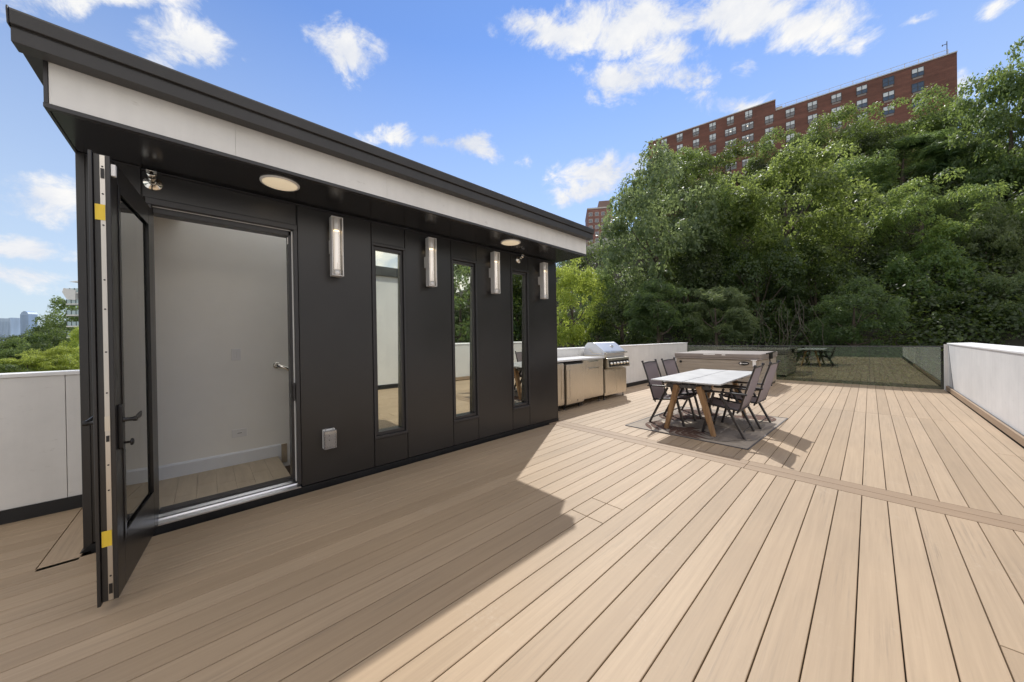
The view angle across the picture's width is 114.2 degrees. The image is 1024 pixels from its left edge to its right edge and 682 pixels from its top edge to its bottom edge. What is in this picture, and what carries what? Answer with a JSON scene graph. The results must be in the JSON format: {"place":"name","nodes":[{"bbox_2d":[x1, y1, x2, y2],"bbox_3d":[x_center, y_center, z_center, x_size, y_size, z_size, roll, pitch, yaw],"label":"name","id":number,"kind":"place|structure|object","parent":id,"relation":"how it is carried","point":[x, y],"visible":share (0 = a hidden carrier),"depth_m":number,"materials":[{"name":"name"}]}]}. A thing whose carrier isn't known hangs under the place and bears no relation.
{"place":"outdoors","nodes":[
{"label":"outdoors","id":0,"kind":"place"},
{"bbox_2d":[0,0,1023,325],"label":"sky","id":1,"kind":"structure","parent":0,"point":[547,105],"materials":[{"name":"blue"}]},
{"bbox_2d":[83,379,1023,681],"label":"roof slab","id":2,"kind":"structure","parent":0,"point":[859,543],"depth_m":2.15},
{"bbox_2d":[0,343,686,524],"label":"parapet wall","id":3,"kind":"structure","parent":2,"relation":"on","point":[40,448],"depth_m":2.69,"materials":[{"name":"paint"}]},
{"bbox_2d":[0,379,1023,681],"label":"deck","id":4,"kind":"structure","parent":2,"relation":"on","point":[550,553],"depth_m":1.96,"materials":[{"name":"wood"}]},
{"bbox_2d":[557,363,563,410],"bbox_3d":[0.594,0.877,6.284,0.585,0.900,0.630,-1,0,-43],"label":"base cabinet","id":5,"kind":"object","parent":4,"relation":"on","point":[560,384],"visible":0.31,"depth_m":6.21,"materials":[{"name":"silver metal"}]},
{"bbox_2d":[557,356,604,361],"bbox_3d":[1.070,0.372,6.757,2.020,0.034,0.628,-1,0,-43],"label":"countertop","id":6,"kind":"object","parent":5,"relation":"on","point":[567,359],"visible":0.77,"depth_m":6.77,"materials":[{"name":"stone"}]},
{"bbox_2d":[557,361,583,409],"bbox_3d":[1.044,0.868,6.675,0.567,0.900,0.669,-1,0,-43],"label":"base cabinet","id":7,"kind":"object","parent":4,"relation":"on","point":[573,382],"visible":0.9,"depth_m":6.45,"materials":[{"name":"silver metal"}]},
{"bbox_2d":[579,358,602,404],"bbox_3d":[1.515,0.847,7.151,0.755,0.925,0.611,-1,0,-43],"label":"drawer cabinet","id":8,"kind":"object","parent":4,"relation":"on","point":[593,376],"visible":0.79,"depth_m":6.93,"materials":[{"name":"silver metal"}]},
{"bbox_2d":[584,342,629,399],"bbox_3d":[2.226,0.661,7.715,0.940,1.268,0.691,-1,0,-43],"label":"gas grill","id":9,"kind":"object","parent":4,"relation":"on","point":[615,360],"visible":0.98,"depth_m":7.50,"materials":[{"name":"silver metal"}]},
{"bbox_2d":[605,369,615,392],"bbox_3d":[2.208,0.892,7.400,0.455,0.500,0.033,-1,0,-43],"label":"door","id":10,"kind":"structure","parent":9,"relation":"in","point":[610,375],"depth_m":7.39,"materials":[{"name":"silver metal"}]},
{"bbox_2d":[616,368,625,390],"bbox_3d":[2.546,0.885,7.713,0.455,0.500,0.033,-1,0,-43],"label":"door","id":11,"kind":"structure","parent":9,"relation":"in","point":[621,372],"depth_m":7.69,"materials":[{"name":"silver metal"}]},
{"bbox_2d":[625,406,787,449],"bbox_3d":[3.121,1.284,5.267,2.244,0.013,1.674,-1,0,-43],"label":"patio rug","id":12,"kind":"object","parent":4,"relation":"on","point":[727,432],"visible":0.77,"depth_m":4.95,"materials":[{"name":"grey fabric"}]},
{"bbox_2d":[641,359,696,426],"bbox_3d":[2.547,0.803,5.382,0.598,0.980,0.670,-1,0,-44],"label":"patio chair","id":13,"kind":"object","parent":12,"relation":"on","point":[657,389],"visible":0.83,"depth_m":5.41,"materials":[{"name":"fabric"}]},
{"bbox_2d":[661,357,712,418],"bbox_3d":[3.072,0.793,5.827,0.598,0.980,0.670,-1,0,-42],"label":"patio chair","id":14,"kind":"object","parent":12,"relation":"on","point":[670,366],"visible":0.39,"depth_m":5.94,"materials":[{"name":"fabric"}]},
{"bbox_2d":[651,369,751,436],"bbox_3d":[3.167,0.917,5.336,2.140,0.739,0.907,-1,0,-43],"label":"dining table","id":15,"kind":"object","parent":12,"relation":"on","point":[709,379],"visible":0.9,"depth_m":4.85,"materials":[{"name":"white wood"}]},
{"bbox_2d":[701,363,764,439],"bbox_3d":[3.091,0.797,4.651,0.598,0.980,0.670,-1,0,-44],"label":"patio chair","id":16,"kind":"object","parent":12,"relation":"on","point":[728,405],"visible":0.91,"depth_m":4.55,"materials":[{"name":"fabric"}]},
{"bbox_2d":[721,360,779,428],"bbox_3d":[3.680,0.786,5.129,0.598,0.980,0.670,-1,0,-41],"label":"patio chair","id":17,"kind":"object","parent":12,"relation":"on","point":[767,384],"visible":0.77,"depth_m":5.00,"materials":[{"name":"fabric"}]},
{"bbox_2d":[675,350,777,390],"bbox_3d":[6.212,0.760,9.577,2.225,0.930,2.093,-1,0,-43],"label":"hot tub","id":18,"kind":"object","parent":4,"relation":"on","point":[720,360],"visible":0.68,"depth_m":8.84,"materials":[{"name":"beige plastic"}]},
{"bbox_2d":[549,420,1023,532],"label":"deck border","id":19,"kind":"object","parent":2,"relation":"on","point":[994,519],"visible":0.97,"depth_m":3.01,"materials":[{"name":"wood"}]},
{"bbox_2d":[688,345,943,388],"bbox_3d":[8.416,0.662,10.070,0.036,1.040,5.755,-1,0,-43],"label":"glass railing","id":20,"kind":"object","parent":2,"relation":"on","point":[865,346],"visible":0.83,"depth_m":8.84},
{"bbox_2d":[944,342,1023,446],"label":"parapet wall","id":21,"kind":"structure","parent":2,"relation":"on","point":[985,381],"depth_m":5.12,"materials":[{"name":"paint"}]},
{"bbox_2d":[556,182,1023,389],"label":"hillside","id":22,"kind":"structure","parent":0,"point":[929,382],"depth_m":32.01,"materials":[{"name":"plant"}]},
{"bbox_2d":[556,257,606,347],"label":"tree","id":23,"kind":"object","parent":22,"relation":"on","point":[576,333],"visible":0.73,"depth_m":36.32,"materials":[{"name":"green plant"}]},
{"bbox_2d":[574,268,619,341],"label":"tree","id":24,"kind":"object","parent":22,"relation":"on","point":[609,280],"visible":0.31,"depth_m":45.03,"materials":[{"name":"green plant"}]},
{"bbox_2d":[585,200,612,245],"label":"brick tower","id":25,"kind":"structure","parent":22,"relation":"on","point":[593,219],"depth_m":150.31,"materials":[{"name":"brick"}]},
{"bbox_2d":[587,283,656,344],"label":"tree","id":26,"kind":"object","parent":22,"relation":"on","point":[618,317],"visible":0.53,"depth_m":34.41,"materials":[{"name":"green plant"}]},
{"bbox_2d":[618,170,668,242],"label":"tree","id":27,"kind":"object","parent":22,"relation":"on","point":[657,211],"visible":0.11,"depth_m":65.76,"materials":[{"name":"green plant"}]},
{"bbox_2d":[623,278,698,343],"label":"tree","id":28,"kind":"object","parent":22,"relation":"on","point":[645,303],"visible":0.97,"depth_m":29.02,"materials":[{"name":"green plant"}]},
{"bbox_2d":[596,136,729,340],"bbox_3d":[18.568,-12.299,42.034,15.554,25.391,14.793,-1,0,-43],"label":"tree","id":29,"kind":"object","parent":22,"relation":"on","point":[642,205],"visible":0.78,"depth_m":38.92,"materials":[{"name":"green plant"}]},
{"bbox_2d":[650,146,721,212],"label":"tree","id":30,"kind":"object","parent":22,"relation":"on","point":[692,153],"visible":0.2,"depth_m":63.31,"materials":[{"name":"green plant"}]},
{"bbox_2d":[653,238,727,342],"bbox_3d":[21.296,-5.943,40.020,7.898,12.844,8.008,-1,0,27],"label":"tree","id":31,"kind":"object","parent":22,"relation":"on","point":[685,258],"visible":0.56,"depth_m":37.94,"materials":[{"name":"green plant"}]},
{"bbox_2d":[658,150,732,255],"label":"tree","id":32,"kind":"object","parent":22,"relation":"on","point":[697,166],"visible":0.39,"depth_m":47.81,"materials":[{"name":"green plant"}]},
{"bbox_2d":[679,285,761,350],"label":"tree","id":33,"kind":"object","parent":22,"relation":"on","point":[744,322],"visible":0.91,"depth_m":28.30,"materials":[{"name":"green plant"}]},
{"bbox_2d":[697,139,770,200],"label":"tree","id":34,"kind":"object","parent":22,"relation":"on","point":[740,152],"visible":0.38,"depth_m":61.19,"materials":[{"name":"green plant"}]},
{"bbox_2d":[695,183,776,276],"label":"tree","id":35,"kind":"object","parent":22,"relation":"on","point":[756,228],"visible":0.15,"depth_m":40.19,"materials":[{"name":"green plant"}]},
{"bbox_2d":[707,232,814,343],"bbox_3d":[27.325,-5.580,37.138,9.192,12.989,10.167,-1,0,-43],"label":"tree","id":36,"kind":"object","parent":22,"relation":"on","point":[746,289],"visible":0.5,"depth_m":34.70,"materials":[{"name":"green plant"}]},
{"bbox_2d":[752,297,824,361],"bbox_3d":[23.007,-0.910,27.486,5.995,5.756,2.626,-1,0,7],"label":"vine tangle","id":37,"kind":"object","parent":36,"relation":"hanging from","point":[787,326],"visible":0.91,"depth_m":27.46,"materials":[{"name":"plant"}]},
{"bbox_2d":[743,126,824,193],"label":"tree","id":38,"kind":"object","parent":22,"relation":"on","point":[766,145],"visible":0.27,"depth_m":61.00,"materials":[{"name":"green plant"}]},
{"bbox_2d":[556,137,1023,387],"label":"undergrowth","id":39,"kind":"object","parent":22,"relation":"on","point":[958,336],"visible":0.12,"depth_m":30.33,"materials":[{"name":"green plant"}]},
{"bbox_2d":[648,41,957,216],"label":"apartment block","id":40,"kind":"structure","parent":22,"relation":"on","point":[756,123],"depth_m":73.05,"materials":[{"name":"red brick"}]},
{"bbox_2d":[709,122,715,131],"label":"window","id":41,"kind":"structure","parent":40,"relation":"in","point":[712,126],"depth_m":84.67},
{"bbox_2d":[709,133,715,142],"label":"window","id":42,"kind":"structure","parent":40,"relation":"in","point":[712,138],"depth_m":84.70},
{"bbox_2d":[725,127,735,136],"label":"window","id":43,"kind":"structure","parent":40,"relation":"in","point":[731,131],"depth_m":82.51,"materials":[{"name":"beige"}]},
{"bbox_2d":[742,121,753,131],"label":"window","id":44,"kind":"structure","parent":40,"relation":"in","point":[750,125],"depth_m":80.46,"materials":[{"name":"beige"}]},
{"bbox_2d":[742,133,753,143],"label":"window","id":45,"kind":"structure","parent":40,"relation":"in","point":[750,137],"depth_m":80.39,"materials":[{"name":"beige"}]},
{"bbox_2d":[745,109,752,119],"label":"window","id":46,"kind":"structure","parent":40,"relation":"in","point":[748,114],"depth_m":80.33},
{"bbox_2d":[765,114,773,124],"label":"window","id":47,"kind":"structure","parent":40,"relation":"in","point":[769,119],"depth_m":78.06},
{"bbox_2d":[785,107,794,118],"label":"window","id":48,"kind":"structure","parent":40,"relation":"in","point":[790,112],"depth_m":75.85,"materials":[{"name":"glass"}]},
{"bbox_2d":[786,120,794,130],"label":"window","id":49,"kind":"structure","parent":40,"relation":"in","point":[790,125],"depth_m":75.85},
{"bbox_2d":[807,100,816,111],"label":"window","id":50,"kind":"structure","parent":40,"relation":"in","point":[811,106],"depth_m":73.66,"materials":[{"name":"glass"}]},
{"bbox_2d":[808,113,816,124],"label":"window","id":51,"kind":"structure","parent":40,"relation":"in","point":[810,118],"depth_m":73.81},
{"bbox_2d":[831,92,841,104],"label":"window","id":52,"kind":"structure","parent":40,"relation":"in","point":[836,98],"depth_m":71.42,"materials":[{"name":"glass"}]},
{"bbox_2d":[856,84,866,96],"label":"window","id":53,"kind":"structure","parent":40,"relation":"in","point":[862,90],"depth_m":69.22,"materials":[{"name":"glass"}]},
{"bbox_2d":[856,98,867,110],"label":"window","id":54,"kind":"structure","parent":40,"relation":"in","point":[862,103],"depth_m":69.19,"materials":[{"name":"glass"}]},
{"bbox_2d":[882,75,893,88],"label":"window","id":55,"kind":"structure","parent":40,"relation":"in","point":[887,81],"depth_m":67.01,"materials":[{"name":"glass"}]},
{"bbox_2d":[883,90,894,102],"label":"window","id":56,"kind":"structure","parent":40,"relation":"in","point":[888,95],"depth_m":67.01,"materials":[{"name":"glass"}]},
{"bbox_2d":[883,104,894,117],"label":"window","id":57,"kind":"structure","parent":40,"relation":"in","point":[891,112],"depth_m":67.03,"materials":[{"name":"glass"}]},
{"bbox_2d":[911,66,923,79],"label":"window","id":58,"kind":"structure","parent":40,"relation":"in","point":[919,71],"depth_m":64.77,"materials":[{"name":"glass"}]},
{"bbox_2d":[912,81,923,94],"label":"window","id":59,"kind":"structure","parent":40,"relation":"in","point":[916,87],"depth_m":64.82,"materials":[{"name":"glass"}]},
{"bbox_2d":[714,134,892,273],"bbox_3d":[31.740,-12.686,38.463,14.834,19.587,14.054,-1,0,15],"label":"tree","id":60,"kind":"object","parent":22,"relation":"on","point":[828,225],"visible":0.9,"depth_m":35.30,"materials":[{"name":"green plant"}]},
{"bbox_2d":[759,239,862,333],"bbox_3d":[32.848,-4.768,35.997,8.446,12.023,8.563,-1,0,1],"label":"tree","id":61,"kind":"object","parent":22,"relation":"on","point":[842,279],"visible":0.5,"depth_m":34.34,"materials":[{"name":"green plant"}]},
{"bbox_2d":[795,101,879,174],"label":"tree","id":62,"kind":"object","parent":22,"relation":"on","point":[851,110],"visible":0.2,"depth_m":57.35,"materials":[{"name":"green plant"}]},
{"bbox_2d":[800,147,899,213],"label":"tree","id":63,"kind":"object","parent":22,"relation":"on","point":[881,181],"visible":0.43,"depth_m":43.04,"materials":[{"name":"green plant"}]},
{"bbox_2d":[801,275,915,378],"bbox_3d":[29.816,-1.084,28.956,6.379,9.384,6.894,-1,0,-43],"label":"tree","id":64,"kind":"object","parent":22,"relation":"on","point":[852,336],"visible":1,"depth_m":28.31,"materials":[{"name":"green plant"}]},
{"bbox_2d":[828,118,910,186],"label":"tree","id":65,"kind":"object","parent":22,"relation":"on","point":[882,136],"visible":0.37,"depth_m":47.72,"materials":[{"name":"green plant"}]},
{"bbox_2d":[834,219,923,280],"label":"tree","id":66,"kind":"object","parent":22,"relation":"on","point":[877,253],"visible":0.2,"depth_m":36.00,"materials":[{"name":"green plant"}]},
{"bbox_2d":[834,83,972,169],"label":"tree","id":67,"kind":"object","parent":22,"relation":"on","point":[935,122],"visible":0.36,"depth_m":50.26,"materials":[{"name":"green plant"}]},
{"bbox_2d":[848,126,974,193],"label":"tree","id":68,"kind":"object","parent":22,"relation":"on","point":[927,146],"visible":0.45,"depth_m":43.80,"materials":[{"name":"green plant"}]},
{"bbox_2d":[877,236,989,308],"bbox_3d":[40.520,-5.092,32.785,9.176,9.977,8.148,-1,0,-43],"label":"tree","id":69,"kind":"object","parent":22,"relation":"on","point":[900,263],"visible":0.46,"depth_m":31.03,"materials":[{"name":"green plant"}]},
{"bbox_2d":[855,167,1017,259],"bbox_3d":[44.348,-12.506,35.572,12.032,9.845,11.145,-1,0,-43],"label":"tree","id":70,"kind":"object","parent":22,"relation":"on","point":[896,213],"visible":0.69,"depth_m":33.47,"materials":[{"name":"green plant"}]},
{"bbox_2d":[909,98,992,157],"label":"tree","id":71,"kind":"object","parent":22,"relation":"on","point":[968,130],"visible":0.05,"depth_m":52.93,"materials":[{"name":"green plant"}]},
{"bbox_2d":[889,291,1013,343],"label":"tree","id":72,"kind":"object","parent":22,"relation":"on","point":[956,298],"visible":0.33,"depth_m":28.36,"materials":[{"name":"green plant"}]},
{"bbox_2d":[935,128,1007,190],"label":"tree","id":73,"kind":"object","parent":22,"relation":"on","point":[977,140],"visible":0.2,"depth_m":41.01,"materials":[{"name":"green plant"}]},
{"bbox_2d":[924,185,1020,232],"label":"tree","id":74,"kind":"object","parent":22,"relation":"on","point":[964,213],"visible":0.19,"depth_m":35.11,"materials":[{"name":"green plant"}]},
{"bbox_2d":[937,198,1023,296],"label":"tree","id":75,"kind":"object","parent":22,"relation":"on","point":[1010,234],"visible":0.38,"depth_m":30.27,"materials":[{"name":"green plant"}]},
{"bbox_2d":[942,36,1023,200],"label":"tree","id":76,"kind":"object","parent":22,"relation":"on","point":[1007,86],"visible":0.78,"depth_m":36.81,"materials":[{"name":"green plant"}]},
{"bbox_2d":[977,271,1023,339],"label":"tree","id":77,"kind":"object","parent":22,"relation":"on","point":[998,282],"visible":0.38,"depth_m":27.20,"materials":[{"name":"green plant"}]},
{"bbox_2d":[980,85,1023,195],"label":"tree","id":78,"kind":"object","parent":22,"relation":"on","point":[1019,133],"visible":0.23,"depth_m":37.24,"materials":[{"name":"green plant"}]},
{"bbox_2d":[995,187,1023,270],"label":"tree","id":79,"kind":"object","parent":22,"relation":"on","point":[1020,198],"visible":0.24,"depth_m":30.66,"materials":[{"name":"green plant"}]},
{"bbox_3d":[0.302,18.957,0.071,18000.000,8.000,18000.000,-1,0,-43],"label":"ground","id":80,"kind":"structure","parent":0,"visible":0},
{"bbox_2d":[0,318,19,341],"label":"skyscraper","id":81,"kind":"structure","parent":80,"relation":"on","point":[9,326],"depth_m":2600.50,"materials":[{"name":"blue glass"}]},
{"bbox_2d":[0,359,35,372],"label":"tree","id":82,"kind":"object","parent":80,"relation":"on","point":[7,366],"visible":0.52,"depth_m":30.47,"materials":[{"name":"green plant"}]},
{"bbox_2d":[0,337,36,369],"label":"tree","id":83,"kind":"object","parent":80,"relation":"on","point":[22,343],"visible":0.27,"depth_m":97.98,"materials":[{"name":"green plant"}]},
{"bbox_2d":[0,334,40,359],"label":"tree","id":84,"kind":"object","parent":80,"relation":"on","point":[6,338],"visible":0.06,"depth_m":103.05,"materials":[{"name":"green plant"}]},
{"bbox_2d":[20,311,37,337],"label":"skyscraper","id":85,"kind":"structure","parent":80,"relation":"on","point":[27,318],"depth_m":2500.41,"materials":[{"name":"blue glass"}]},
{"bbox_2d":[1,332,63,370],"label":"tree","id":86,"kind":"object","parent":80,"relation":"on","point":[41,337],"visible":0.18,"depth_m":104.77,"materials":[{"name":"green plant"}]},
{"bbox_2d":[0,353,69,372],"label":"tree","id":87,"kind":"object","parent":80,"relation":"on","point":[26,360],"visible":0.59,"depth_m":31.85,"materials":[{"name":"green plant"}]},
{"bbox_2d":[22,345,79,371],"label":"tree","id":88,"kind":"object","parent":80,"relation":"on","point":[66,359],"visible":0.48,"depth_m":33.31,"materials":[{"name":"green plant"}]},
{"bbox_2d":[23,308,78,366],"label":"tree","id":89,"kind":"object","parent":80,"relation":"on","point":[35,330],"visible":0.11,"depth_m":108.33,"materials":[{"name":"green plant"}]},
{"bbox_2d":[24,321,78,370],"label":"tree","id":90,"kind":"object","parent":80,"relation":"on","point":[42,346],"visible":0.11,"depth_m":101.14,"materials":[{"name":"green plant"}]},
{"bbox_2d":[37,295,78,345],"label":"tree","id":91,"kind":"object","parent":80,"relation":"on","point":[58,302],"visible":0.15,"depth_m":113.41,"materials":[{"name":"green plant"}]},
{"bbox_2d":[59,325,78,368],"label":"tree","id":92,"kind":"object","parent":80,"relation":"on","point":[74,338],"visible":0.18,"depth_m":39.16,"materials":[{"name":"green plant"}]},
{"bbox_2d":[62,281,78,347],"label":"balcony tower","id":93,"kind":"structure","parent":80,"relation":"on","point":[71,294],"depth_m":92.03,"materials":[{"name":"white concrete"}]},
{"bbox_3d":[2.985,8.276,4.751,15.800,13.040,6.450,-1,0,-43],"label":"house body","id":94,"kind":"object","parent":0,"visible":0},
{"bbox_2d":[5,4,593,607],"bbox_3d":[-1.224,0.282,4.047,5.076,3.965,2.293,-1,0,-43],"label":"stair bulkhead","id":95,"kind":"object","parent":94,"relation":"on","point":[203,262],"visible":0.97,"depth_m":3.14,"materials":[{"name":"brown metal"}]},
{"bbox_2d":[82,149,157,607],"bbox_3d":[-2.342,0.195,2.038,0.196,2.310,0.872,-1,0,-37],"label":"door","id":96,"kind":"structure","parent":95,"relation":"in","point":[123,420],"depth_m":1.79,"materials":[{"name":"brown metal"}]},
{"bbox_2d":[142,169,162,190],"bbox_3d":[-2.580,-1.155,2.377,0.103,0.117,0.111,-1,0,-43],"label":"spot light","id":97,"kind":"object","parent":95,"relation":"attached to","point":[151,181],"visible":1,"depth_m":2.39,"materials":[{"name":"silver metal"}]},
{"bbox_2d":[231,349,240,360],"bbox_3d":[-2.891,0.143,3.474,0.076,0.120,0.011,-1,0,-43],"label":"wall switch","id":98,"kind":"object","parent":95,"relation":"attached to","point":[235,354],"depth_m":3.47,"materials":[{"name":"white plastic"}]},
{"bbox_2d":[232,428,246,437],"bbox_3d":[-2.867,0.968,3.489,0.124,0.084,0.010,-1,0,-43],"label":"floor socket","id":99,"kind":"object","parent":95,"relation":"attached to","point":[239,432],"visible":1,"depth_m":3.49,"materials":[{"name":"white plastic"}]},
{"bbox_2d":[259,175,299,190],"bbox_3d":[-1.860,-1.260,2.659,0.266,0.014,0.266,-1,0,-43],"label":"ceiling light","id":100,"kind":"object","parent":95,"relation":"attached to","point":[279,183],"visible":1,"depth_m":2.64,"materials":[{"name":"white plastic"}]},
{"bbox_2d":[273,362,288,370],"bbox_3d":[-2.091,0.731,4.158,1.463,1.008,0.092,-1,0,-43],"label":"stair handrail","id":101,"kind":"object","parent":95,"relation":"attached to","point":[276,365],"visible":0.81,"depth_m":3.69,"materials":[{"name":"silver metal"}]},
{"bbox_2d":[322,427,336,449],"bbox_3d":[-1.736,0.921,3.152,0.104,0.194,0.086,-1,0,-43],"label":"outlet box","id":102,"kind":"object","parent":95,"relation":"attached to","point":[329,437],"visible":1,"depth_m":3.16,"materials":[{"name":"white plastic"}]},
{"bbox_2d":[329,215,343,277],"bbox_3d":[-1.692,-0.897,3.185,0.100,0.560,0.128,-1,0,-43],"label":"wall sconce","id":103,"kind":"object","parent":95,"relation":"attached to","point":[336,249],"depth_m":3.15,"materials":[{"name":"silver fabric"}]},
{"bbox_2d":[371,242,407,439],"bbox_3d":[-1.361,-0.002,3.642,0.368,2.070,0.132,-1,0,-43],"label":"window","id":104,"kind":"structure","parent":95,"relation":"in","point":[388,275],"depth_m":3.65,"materials":[{"name":"clear glass"}]},
{"bbox_2d":[424,237,436,286],"bbox_3d":[-0.954,-0.911,3.868,0.100,0.560,0.128,-1,0,-43],"label":"wall sconce","id":105,"kind":"object","parent":95,"relation":"attached to","point":[430,262],"depth_m":3.83,"materials":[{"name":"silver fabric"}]},
{"bbox_2d":[451,257,478,422],"bbox_3d":[-0.639,-0.016,4.311,0.391,2.070,0.132,-1,0,-43],"label":"window","id":106,"kind":"structure","parent":95,"relation":"in","point":[464,312],"depth_m":4.33,"materials":[{"name":"glass"}]},
{"bbox_2d":[489,251,499,293],"bbox_3d":[-0.241,-0.925,4.528,0.100,0.560,0.128,-1,0,-43],"label":"wall sconce","id":107,"kind":"object","parent":95,"relation":"attached to","point":[494,272],"depth_m":4.48,"materials":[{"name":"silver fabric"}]},
{"bbox_2d":[501,239,520,245],"bbox_3d":[-0.018,-1.296,4.372,0.266,0.014,0.266,-1,0,-43],"label":"ceiling light","id":108,"kind":"object","parent":95,"relation":"attached to","point":[510,242],"visible":1,"depth_m":4.34,"materials":[{"name":"glass"}]},
{"bbox_2d":[510,268,529,409],"bbox_3d":[0.091,-0.030,4.986,0.355,2.070,0.132,-1,0,-43],"label":"window","id":109,"kind":"structure","parent":95,"relation":"in","point":[519,278],"depth_m":5.02,"materials":[{"name":"glass"}]},
{"bbox_2d":[538,262,547,298],"bbox_3d":[0.485,-0.940,5.200,0.100,0.560,0.128,-1,0,-43],"label":"wall sconce","id":110,"kind":"object","parent":95,"relation":"attached to","point":[543,280],"depth_m":5.16,"materials":[{"name":"silver metal"}]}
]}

